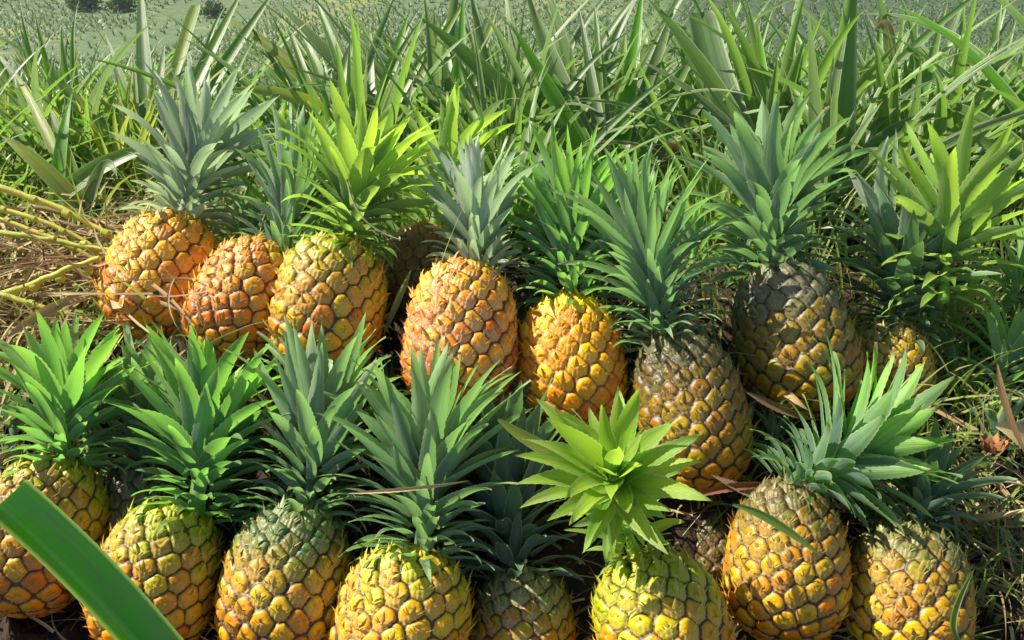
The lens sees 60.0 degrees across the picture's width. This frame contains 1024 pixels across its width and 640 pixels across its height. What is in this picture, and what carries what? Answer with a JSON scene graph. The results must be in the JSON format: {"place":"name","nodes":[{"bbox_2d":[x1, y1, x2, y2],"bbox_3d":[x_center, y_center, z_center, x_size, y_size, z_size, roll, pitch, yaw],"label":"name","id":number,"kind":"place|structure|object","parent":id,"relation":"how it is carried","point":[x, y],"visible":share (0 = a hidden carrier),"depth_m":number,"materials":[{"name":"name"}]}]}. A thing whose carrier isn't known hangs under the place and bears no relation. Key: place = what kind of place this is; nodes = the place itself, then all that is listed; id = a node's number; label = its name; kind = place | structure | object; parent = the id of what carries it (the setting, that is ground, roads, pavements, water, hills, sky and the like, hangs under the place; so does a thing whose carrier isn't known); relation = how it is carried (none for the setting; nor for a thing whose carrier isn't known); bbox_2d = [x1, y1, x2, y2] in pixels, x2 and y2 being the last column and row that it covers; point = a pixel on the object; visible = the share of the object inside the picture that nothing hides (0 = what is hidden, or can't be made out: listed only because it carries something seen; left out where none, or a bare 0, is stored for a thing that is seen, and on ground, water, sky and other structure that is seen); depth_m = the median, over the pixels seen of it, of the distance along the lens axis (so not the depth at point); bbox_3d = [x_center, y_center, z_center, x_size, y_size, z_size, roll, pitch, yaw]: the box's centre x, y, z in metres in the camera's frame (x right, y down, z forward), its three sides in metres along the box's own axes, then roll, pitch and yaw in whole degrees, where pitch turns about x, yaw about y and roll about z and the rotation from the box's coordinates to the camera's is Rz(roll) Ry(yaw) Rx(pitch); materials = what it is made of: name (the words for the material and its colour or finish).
{"place":"outdoors","nodes":[
{"label":"outdoors","id":0,"kind":"place"},
{"bbox_2d":[0,0,1023,639],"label":"ground","id":1,"kind":"structure","parent":0,"point":[18,628],"depth_m":1.29,"materials":[{"name":"plant"}]},
{"bbox_2d":[0,389,40,462],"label":"pineapple slip","id":2,"kind":"object","parent":1,"relation":"on","point":[14,429],"visible":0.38,"depth_m":1.13,"materials":[{"name":"green plant"}]},
{"bbox_2d":[0,40,104,220],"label":"pineapple plant","id":3,"kind":"object","parent":1,"relation":"on","point":[19,169],"visible":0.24,"depth_m":1.77,"materials":[{"name":"green plant"}]},
{"bbox_2d":[0,27,120,209],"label":"pineapple plant","id":4,"kind":"object","parent":1,"relation":"on","point":[46,114],"visible":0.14,"depth_m":1.91,"materials":[{"name":"green plant"}]},
{"bbox_2d":[0,58,123,228],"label":"pineapple plant","id":5,"kind":"object","parent":1,"relation":"on","point":[25,176],"visible":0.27,"depth_m":1.60,"materials":[{"name":"green plant"}]},
{"bbox_2d":[0,308,156,617],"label":"pineapple","id":6,"kind":"object","parent":1,"relation":"on","point":[57,380],"visible":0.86,"depth_m":1.02,"materials":[{"name":"green plant"}]},
{"bbox_2d":[0,71,161,215],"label":"pineapple plant","id":7,"kind":"object","parent":1,"relation":"on","point":[54,176],"visible":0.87,"depth_m":1.50,"materials":[{"name":"green plant"}]},
{"bbox_2d":[0,480,183,639],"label":"cut leaf","id":8,"kind":"object","parent":1,"relation":"on","point":[82,567],"visible":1,"depth_m":0.83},
{"bbox_2d":[0,2,206,214],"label":"pineapple plant","id":9,"kind":"object","parent":1,"relation":"on","point":[26,44],"visible":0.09,"depth_m":2.09,"materials":[{"name":"green plant"}]},
{"bbox_2d":[0,1,223,212],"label":"pineapple plant","id":10,"kind":"object","parent":1,"relation":"on","point":[73,135],"visible":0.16,"depth_m":1.94,"materials":[{"name":"green plant"}]},
{"bbox_2d":[0,20,247,230],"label":"pineapple plant","id":11,"kind":"object","parent":1,"relation":"on","point":[94,100],"visible":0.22,"depth_m":1.81,"materials":[{"name":"green plant"}]},
{"bbox_2d":[0,35,266,202],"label":"pineapple plant","id":12,"kind":"object","parent":1,"relation":"on","point":[26,71],"visible":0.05,"depth_m":2.00,"materials":[{"name":"green plant"}]},
{"bbox_2d":[0,55,269,233],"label":"pineapple plant","id":13,"kind":"object","parent":1,"relation":"on","point":[124,126],"visible":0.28,"depth_m":1.74,"materials":[{"name":"green plant"}]},
{"bbox_2d":[0,73,274,237],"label":"pineapple plant","id":14,"kind":"object","parent":1,"relation":"on","point":[109,108],"visible":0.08,"depth_m":1.77,"materials":[{"name":"green plant"}]},
{"bbox_2d":[5,50,269,215],"bbox_3d":[-0.905,-0.369,2.084,0.790,0.473,0.859,-15,31,-25],"label":"pineapple plant","id":15,"kind":"object","parent":1,"relation":"on","point":[83,98],"visible":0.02,"depth_m":1.98,"materials":[{"name":"green plant"}]},
{"bbox_2d":[86,322,217,536],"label":"pineapple","id":16,"kind":"object","parent":1,"relation":"on","point":[121,490],"visible":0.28,"depth_m":1.09,"materials":[{"name":"green plant"}]},
{"bbox_2d":[46,0,269,171],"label":"pineapple plant","id":17,"kind":"object","parent":1,"relation":"on","point":[180,53],"visible":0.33,"depth_m":1.95,"materials":[{"name":"green plant"}]},
{"bbox_2d":[0,1,318,162],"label":"pineapple plant","id":18,"kind":"object","parent":1,"relation":"on","point":[209,37],"visible":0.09,"depth_m":2.13,"materials":[{"name":"green plant"}]},
{"bbox_2d":[33,50,332,201],"bbox_3d":[-0.666,-0.351,2.006,0.811,0.534,0.713,-21,35,-34],"label":"pineapple plant","id":19,"kind":"object","parent":1,"relation":"on","point":[219,85],"visible":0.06,"depth_m":2.00,"materials":[{"name":"green plant"}]},
{"bbox_2d":[79,321,290,639],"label":"pineapple","id":20,"kind":"object","parent":1,"relation":"on","point":[164,553],"visible":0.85,"depth_m":1.00,"materials":[{"name":"green plant"}]},
{"bbox_2d":[92,52,279,342],"bbox_3d":[-0.496,-0.187,1.320,0.240,0.406,0.392,10,30,18],"label":"pineapple","id":21,"kind":"object","parent":1,"relation":"on","point":[205,136],"visible":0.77,"depth_m":1.28,"materials":[{"name":"orange plant"}]},
{"bbox_2d":[199,0,226,16],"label":"bush","id":22,"kind":"object","parent":1,"relation":"on","point":[213,9],"visible":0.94,"depth_m":58.07,"materials":[{"name":"green plant"}]},
{"bbox_2d":[83,125,390,288],"bbox_3d":[-0.521,-0.185,1.565,0.531,0.358,0.564,-22,35,-35],"label":"pineapple plant","id":23,"kind":"object","parent":1,"relation":"on","point":[217,199],"visible":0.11,"depth_m":1.51,"materials":[{"name":"green plant"}]},
{"bbox_2d":[217,185,269,242],"bbox_3d":[-0.404,-0.145,1.367,0.110,0.127,0.108,-21,34,-33],"label":"pineapple slip","id":24,"kind":"object","parent":1,"relation":"on","point":[253,221],"visible":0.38,"depth_m":1.36,"materials":[{"name":"green plant"}]},
{"bbox_2d":[178,102,336,365],"bbox_3d":[-0.331,-0.126,1.246,0.185,0.328,0.360,10,29,17],"label":"pineapple","id":25,"kind":"object","parent":1,"relation":"on","point":[235,277],"visible":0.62,"depth_m":1.18,"materials":[{"name":"orange plant"}]},
{"bbox_2d":[151,101,415,246],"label":"pineapple plant","id":26,"kind":"object","parent":1,"relation":"on","point":[256,192],"visible":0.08,"depth_m":1.50,"materials":[{"name":"green plant"}]},
{"bbox_2d":[232,29,352,114],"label":"pineapple plant","id":27,"kind":"object","parent":1,"relation":"on","point":[290,95],"visible":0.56,"depth_m":1.88,"materials":[{"name":"green plant"}]},
{"bbox_2d":[206,309,411,639],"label":"pineapple","id":28,"kind":"object","parent":1,"relation":"on","point":[285,563],"visible":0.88,"depth_m":0.98,"materials":[{"name":"green plant"}]},
{"bbox_2d":[146,0,476,217],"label":"pineapple plant","id":29,"kind":"object","parent":1,"relation":"on","point":[222,63],"visible":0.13,"depth_m":1.96,"materials":[{"name":"green plant"}]},
{"bbox_2d":[156,2,508,121],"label":"pineapple plant","id":30,"kind":"object","parent":1,"relation":"on","point":[342,49],"visible":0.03,"depth_m":2.79,"materials":[{"name":"green plant"}]},
{"bbox_2d":[83,8,584,230],"bbox_3d":[-0.325,-0.363,1.813,0.866,0.633,0.889,22,35,35],"label":"pineapple plant","id":31,"kind":"object","parent":1,"relation":"on","point":[354,86],"visible":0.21,"depth_m":1.71,"materials":[{"name":"green plant"}]},
{"bbox_2d":[0,0,670,98],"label":"crop field","id":32,"kind":"structure","parent":1,"relation":"on","point":[273,32],"depth_m":47.26,"materials":[{"name":"green plant"}]},
{"bbox_2d":[211,16,471,120],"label":"pineapple plant","id":33,"kind":"object","parent":1,"relation":"on","point":[249,107],"visible":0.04,"depth_m":2.08,"materials":[{"name":"green plant"}]},
{"bbox_2d":[222,0,465,130],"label":"pineapple plant","id":34,"kind":"object","parent":1,"relation":"on","point":[268,45],"visible":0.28,"depth_m":2.03,"materials":[{"name":"green plant"}]},
{"bbox_2d":[261,79,451,365],"bbox_3d":[-0.211,-0.129,1.210,0.239,0.381,0.357,3,28,5],"label":"pineapple","id":35,"kind":"object","parent":1,"relation":"on","point":[336,284],"visible":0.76,"depth_m":1.16,"materials":[{"name":"yellow plant"}]},
{"bbox_2d":[226,72,546,271],"bbox_3d":[-0.195,-0.173,1.499,0.595,0.402,0.632,12,30,22],"label":"pineapple plant","id":36,"kind":"object","parent":1,"relation":"on","point":[397,225],"visible":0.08,"depth_m":1.52,"materials":[{"name":"green plant"}]},
{"bbox_2d":[317,333,532,639],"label":"pineapple","id":37,"kind":"object","parent":1,"relation":"on","point":[397,588],"visible":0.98,"depth_m":0.96,"materials":[{"name":"green plant"}]},
{"bbox_2d":[348,481,466,493],"bbox_3d":[-0.105,0.170,0.899,0.123,0.012,0.008,0,28,0],"label":"dry straw","id":38,"kind":"object","parent":37,"relation":"on","point":[406,489],"visible":1,"depth_m":0.90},
{"bbox_2d":[382,79,516,322],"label":"pineapple","id":39,"kind":"object","parent":1,"relation":"on","point":[413,252],"visible":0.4,"depth_m":1.33,"materials":[{"name":"green plant"}]},
{"bbox_2d":[420,0,497,129],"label":"pineapple plant","id":40,"kind":"object","parent":1,"relation":"on","point":[455,70],"visible":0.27,"depth_m":2.04,"materials":[{"name":"green plant"}]},
{"bbox_2d":[396,133,542,413],"bbox_3d":[-0.058,-0.063,1.196,0.200,0.338,0.344,0,28,0],"label":"pineapple","id":41,"kind":"object","parent":1,"relation":"on","point":[465,302],"visible":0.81,"depth_m":1.14,"materials":[{"name":"orange plant"}]},
{"bbox_2d":[251,0,723,163],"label":"pineapple plant","id":42,"kind":"object","parent":1,"relation":"on","point":[318,44],"visible":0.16,"depth_m":2.04,"materials":[{"name":"green plant"}]},
{"bbox_2d":[308,2,673,199],"bbox_3d":[-0.017,-0.368,1.867,0.791,0.564,0.805,-1,28,-3],"label":"pineapple plant","id":43,"kind":"object","parent":1,"relation":"on","point":[515,105],"visible":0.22,"depth_m":1.76,"materials":[{"name":"green plant"}]},
{"bbox_2d":[255,0,739,231],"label":"pineapple plant","id":44,"kind":"object","parent":1,"relation":"on","point":[484,53],"visible":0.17,"depth_m":2.02,"materials":[{"name":"green plant"}]},
{"bbox_2d":[437,377,585,639],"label":"pineapple","id":45,"kind":"object","parent":1,"relation":"on","point":[516,598],"visible":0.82,"depth_m":1.01,"materials":[{"name":"green plant"}]},
{"bbox_2d":[0,172,1023,639],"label":"straw litter","id":46,"kind":"object","parent":1,"relation":"on","point":[14,270],"visible":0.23,"depth_m":1.21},
{"bbox_2d":[0,217,100,263],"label":"stalk","id":47,"kind":"object","parent":46,"relation":"on","point":[41,232],"visible":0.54,"depth_m":1.33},
{"bbox_2d":[0,256,100,300],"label":"stalk","id":48,"kind":"object","parent":46,"relation":"on","point":[34,285],"visible":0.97,"depth_m":1.23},
{"bbox_2d":[0,206,103,254],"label":"stalk","id":49,"kind":"object","parent":46,"relation":"on","point":[34,219],"visible":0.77,"depth_m":1.31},
{"bbox_2d":[0,291,106,325],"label":"stalk","id":50,"kind":"object","parent":46,"relation":"on","point":[29,303],"visible":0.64,"depth_m":1.23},
{"bbox_2d":[0,230,108,250],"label":"stalk","id":51,"kind":"object","parent":46,"relation":"on","point":[50,238],"visible":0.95,"depth_m":1.29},
{"bbox_2d":[0,184,113,240],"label":"stalk","id":52,"kind":"object","parent":46,"relation":"on","point":[66,213],"visible":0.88,"depth_m":1.33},
{"bbox_2d":[996,364,1023,451],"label":"dry leaf","id":53,"kind":"object","parent":46,"relation":"on","point":[1005,404],"visible":1,"depth_m":1.06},
{"bbox_2d":[316,24,725,270],"bbox_3d":[0.006,-0.237,1.524,0.662,0.484,0.680,-2,28,-4],"label":"pineapple plant","id":54,"kind":"object","parent":1,"relation":"on","point":[491,159],"visible":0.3,"depth_m":1.53,"materials":[{"name":"green plant"}]},
{"bbox_2d":[358,0,727,151],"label":"pineapple plant","id":55,"kind":"object","parent":1,"relation":"on","point":[543,98],"visible":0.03,"depth_m":2.17,"materials":[{"name":"green plant"}]},
{"bbox_2d":[329,0,791,188],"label":"pineapple plant","id":56,"kind":"object","parent":1,"relation":"on","point":[563,46],"visible":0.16,"depth_m":2.02,"materials":[{"name":"green plant"}]},
{"bbox_2d":[419,0,710,213],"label":"pineapple plant","id":57,"kind":"object","parent":1,"relation":"on","point":[555,94],"visible":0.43,"depth_m":1.88,"materials":[{"name":"green plant"}]},
{"bbox_2d":[501,118,657,433],"bbox_3d":[0.078,-0.069,1.212,0.260,0.390,0.372,0,28,0],"label":"pineapple","id":58,"kind":"object","parent":1,"relation":"on","point":[568,335],"visible":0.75,"depth_m":1.16,"materials":[{"name":"yellow plant"}]},
{"bbox_2d":[468,0,704,97],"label":"pineapple plant","id":59,"kind":"object","parent":1,"relation":"on","point":[642,53],"visible":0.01,"depth_m":2.53,"materials":[{"name":"green plant"}]},
{"bbox_2d":[514,387,744,639],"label":"pineapple","id":60,"kind":"object","parent":1,"relation":"on","point":[613,480],"visible":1,"depth_m":0.86,"materials":[{"name":"green plant"}]},
{"bbox_2d":[497,419,551,451],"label":"narrow leaf","id":61,"kind":"object","parent":60,"relation":"attached to","point":[519,434],"visible":0.43,"depth_m":0.97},
{"bbox_2d":[532,142,761,492],"bbox_3d":[0.172,-0.016,1.156,0.288,0.405,0.375,0,28,0],"label":"pineapple","id":62,"kind":"object","parent":1,"relation":"on","point":[685,380],"visible":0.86,"depth_m":1.11,"materials":[{"name":"green plant"}]},
{"bbox_2d":[668,191,725,278],"bbox_3d":[0.290,-0.140,1.411,0.117,0.153,0.141,0,28,0],"label":"pineapple slip","id":63,"kind":"object","parent":1,"relation":"on","point":[695,227],"visible":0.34,"depth_m":1.40,"materials":[{"name":"green plant"}]},
{"bbox_2d":[563,0,869,174],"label":"pineapple plant","id":64,"kind":"object","parent":1,"relation":"on","point":[768,40],"visible":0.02,"depth_m":2.46,"materials":[{"name":"green plant"}]},
{"bbox_2d":[529,0,904,192],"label":"pineapple plant","id":65,"kind":"object","parent":1,"relation":"on","point":[686,101],"visible":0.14,"depth_m":2.05,"materials":[{"name":"green plant"}]},
{"bbox_2d":[675,401,763,594],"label":"pineapple","id":66,"kind":"object","parent":1,"relation":"on","point":[709,550],"visible":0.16,"depth_m":1.11,"materials":[{"name":"brown plant"}]},
{"bbox_2d":[585,3,873,93],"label":"pineapple plant","id":67,"kind":"object","parent":1,"relation":"on","point":[781,47],"depth_m":2.67,"materials":[{"name":"green plant"}]},
{"bbox_2d":[588,78,875,259],"bbox_3d":[0.374,-0.218,1.606,0.530,0.387,0.544,1,28,2],"label":"pineapple plant","id":68,"kind":"object","parent":1,"relation":"on","point":[704,184],"visible":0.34,"depth_m":1.60,"materials":[{"name":"green plant"}]},
{"bbox_2d":[649,0,874,131],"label":"pineapple plant","id":69,"kind":"object","parent":1,"relation":"on","point":[705,50],"visible":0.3,"depth_m":1.79,"materials":[{"name":"green plant"}]},
{"bbox_2d":[671,89,877,419],"bbox_3d":[0.366,-0.103,1.252,0.271,0.418,0.404,0,28,0],"label":"pineapple","id":70,"kind":"object","parent":1,"relation":"on","point":[786,309],"visible":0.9,"depth_m":1.20,"materials":[{"name":"green plant"}]},
{"bbox_2d":[748,407,800,468],"bbox_3d":[0.347,0.156,1.165,0.091,0.099,0.110,0,28,0],"label":"pineapple slip","id":71,"kind":"object","parent":1,"relation":"on","point":[777,425],"visible":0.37,"depth_m":1.16,"materials":[{"name":"green plant"}]},
{"bbox_2d":[608,0,952,213],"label":"pineapple plant","id":72,"kind":"object","parent":1,"relation":"on","point":[693,123],"visible":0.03,"depth_m":2.07,"materials":[{"name":"green plant"}]},
{"bbox_2d":[571,0,1023,218],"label":"pineapple plant","id":73,"kind":"object","parent":1,"relation":"on","point":[794,71],"visible":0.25,"depth_m":1.75,"materials":[{"name":"green plant"}]},
{"bbox_2d":[603,6,1023,301],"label":"pineapple plant","id":74,"kind":"object","parent":1,"relation":"on","point":[829,119],"visible":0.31,"depth_m":1.58,"materials":[{"name":"green plant"}]},
{"bbox_2d":[648,0,1023,270],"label":"pineapple plant","id":75,"kind":"object","parent":1,"relation":"on","point":[895,115],"visible":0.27,"depth_m":1.70,"materials":[{"name":"green plant"}]},
{"bbox_2d":[660,0,1023,88],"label":"crop field","id":76,"kind":"structure","parent":1,"relation":"on","point":[803,22],"depth_m":47.87,"materials":[{"name":"green plant"}]},
{"bbox_2d":[719,332,970,639],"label":"pineapple","id":77,"kind":"object","parent":1,"relation":"on","point":[776,584],"visible":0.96,"depth_m":0.98,"materials":[{"name":"yellow plant"}]},
{"bbox_2d":[701,481,761,495],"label":"dry leaf","id":78,"kind":"object","parent":77,"relation":"on","point":[737,486],"visible":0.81,"depth_m":1.03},
{"bbox_2d":[733,504,820,555],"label":"narrow leaf","id":79,"kind":"object","parent":77,"relation":"on","point":[776,524],"visible":1,"depth_m":0.89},
{"bbox_2d":[747,392,813,419],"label":"dry leaf","id":80,"kind":"object","parent":77,"relation":"on","point":[775,406],"visible":1,"depth_m":1.06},
{"bbox_2d":[688,0,1023,245],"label":"pineapple plant","id":81,"kind":"object","parent":1,"relation":"on","point":[946,123],"visible":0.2,"depth_m":1.74,"materials":[{"name":"green plant"}]},
{"bbox_2d":[722,1,989,174],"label":"pineapple plant","id":82,"kind":"object","parent":1,"relation":"on","point":[817,55],"visible":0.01,"depth_m":2.09,"materials":[{"name":"green plant"}]},
{"bbox_2d":[791,0,934,195],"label":"pineapple plant","id":83,"kind":"object","parent":1,"relation":"on","point":[847,99],"visible":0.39,"depth_m":1.66,"materials":[{"name":"green plant"}]},
{"bbox_2d":[818,129,940,300],"bbox_3d":[0.548,-0.154,1.308,0.204,0.252,0.226,5,28,10],"label":"pineapple slip","id":84,"kind":"object","parent":1,"relation":"on","point":[868,195],"visible":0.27,"depth_m":1.30,"materials":[{"name":"green plant"}]},
{"bbox_2d":[760,0,1023,244],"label":"pineapple plant","id":85,"kind":"object","parent":1,"relation":"on","point":[881,8],"visible":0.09,"depth_m":2.10,"materials":[{"name":"green plant"}]},
{"bbox_2d":[822,186,1002,398],"bbox_3d":[0.562,-0.041,1.272,0.233,0.320,0.274,0,28,0],"label":"pineapple","id":86,"kind":"object","parent":1,"relation":"on","point":[896,330],"visible":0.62,"depth_m":1.23,"materials":[{"name":"green plant"}]},
{"bbox_2d":[821,0,1015,133],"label":"pineapple plant","id":87,"kind":"object","parent":1,"relation":"on","point":[997,25],"visible":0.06,"depth_m":2.31,"materials":[{"name":"green plant"}]},
{"bbox_2d":[857,8,991,153],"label":"pineapple plant","id":88,"kind":"object","parent":1,"relation":"on","point":[927,74],"visible":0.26,"depth_m":1.91,"materials":[{"name":"green plant"}]},
{"bbox_2d":[842,413,1016,639],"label":"pineapple","id":89,"kind":"object","parent":1,"relation":"on","point":[916,576],"visible":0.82,"depth_m":0.97,"materials":[{"name":"yellow plant"}]},
{"bbox_2d":[950,570,973,639],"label":"narrow leaf","id":90,"kind":"object","parent":89,"relation":"on","point":[955,613],"visible":1,"depth_m":0.92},
{"bbox_2d":[845,97,1023,324],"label":"pineapple slip","id":91,"kind":"object","parent":1,"relation":"on","point":[960,189],"visible":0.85,"depth_m":1.20,"materials":[{"name":"green plant"}]},
{"bbox_2d":[865,24,1023,219],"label":"pineapple plant","id":92,"kind":"object","parent":1,"relation":"on","point":[1017,101],"visible":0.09,"depth_m":1.77,"materials":[{"name":"green plant"}]},
{"bbox_2d":[867,6,1023,171],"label":"pineapple plant","id":93,"kind":"object","parent":1,"relation":"on","point":[1000,80],"visible":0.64,"depth_m":1.69,"materials":[{"name":"green plant"}]},
{"bbox_2d":[891,6,1021,214],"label":"pineapple plant","id":94,"kind":"object","parent":1,"relation":"on","point":[940,74],"visible":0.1,"depth_m":2.02,"materials":[{"name":"green plant"}]},
{"bbox_2d":[928,339,992,401],"bbox_3d":[0.636,0.085,1.274,0.111,0.126,0.119,0,28,0],"label":"pineapple slip","id":95,"kind":"object","parent":1,"relation":"on","point":[951,366],"visible":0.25,"depth_m":1.26,"materials":[{"name":"green plant"}]},
{"bbox_2d":[922,269,1009,354],"bbox_3d":[0.665,-0.014,1.326,0.146,0.159,0.143,0,28,0],"label":"pineapple slip","id":96,"kind":"object","parent":1,"relation":"on","point":[959,307],"visible":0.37,"depth_m":1.31,"materials":[{"name":"green plant"}]},
{"bbox_2d":[918,0,1023,87],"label":"pineapple plant","id":97,"kind":"object","parent":1,"relation":"on","point":[1018,17],"visible":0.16,"depth_m":2.03,"materials":[{"name":"green plant"}]},
{"bbox_2d":[943,281,1023,419],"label":"pineapple slip","id":98,"kind":"object","parent":1,"relation":"on","point":[999,337],"visible":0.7,"depth_m":1.22,"materials":[{"name":"green plant"}]},
{"bbox_2d":[964,513,1023,579],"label":"pineapple slip","id":99,"kind":"object","parent":1,"relation":"on","point":[1010,544],"visible":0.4,"depth_m":1.05,"materials":[{"name":"green plant"}]},
{"bbox_2d":[965,389,1023,477],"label":"pineapple slip","id":100,"kind":"object","parent":1,"relation":"on","point":[991,414],"visible":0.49,"depth_m":1.16,"materials":[{"name":"green plant"}]},
{"bbox_2d":[969,210,1023,323],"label":"pineapple slip","id":101,"kind":"object","parent":1,"relation":"on","point":[1016,275],"visible":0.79,"depth_m":1.30,"materials":[{"name":"green plant"}]},
{"bbox_2d":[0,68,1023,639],"bbox_3d":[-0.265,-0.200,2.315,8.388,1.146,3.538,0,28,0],"label":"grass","id":102,"kind":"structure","parent":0,"point":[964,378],"depth_m":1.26,"materials":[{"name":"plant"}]},
{"bbox_2d":[979,431,1011,456],"bbox_3d":[0.583,0.154,1.074,0.036,0.024,0.036,9,29,16],"label":"dry husk","id":103,"kind":"object","parent":102,"relation":"on","point":[994,445],"visible":0.98,"depth_m":1.08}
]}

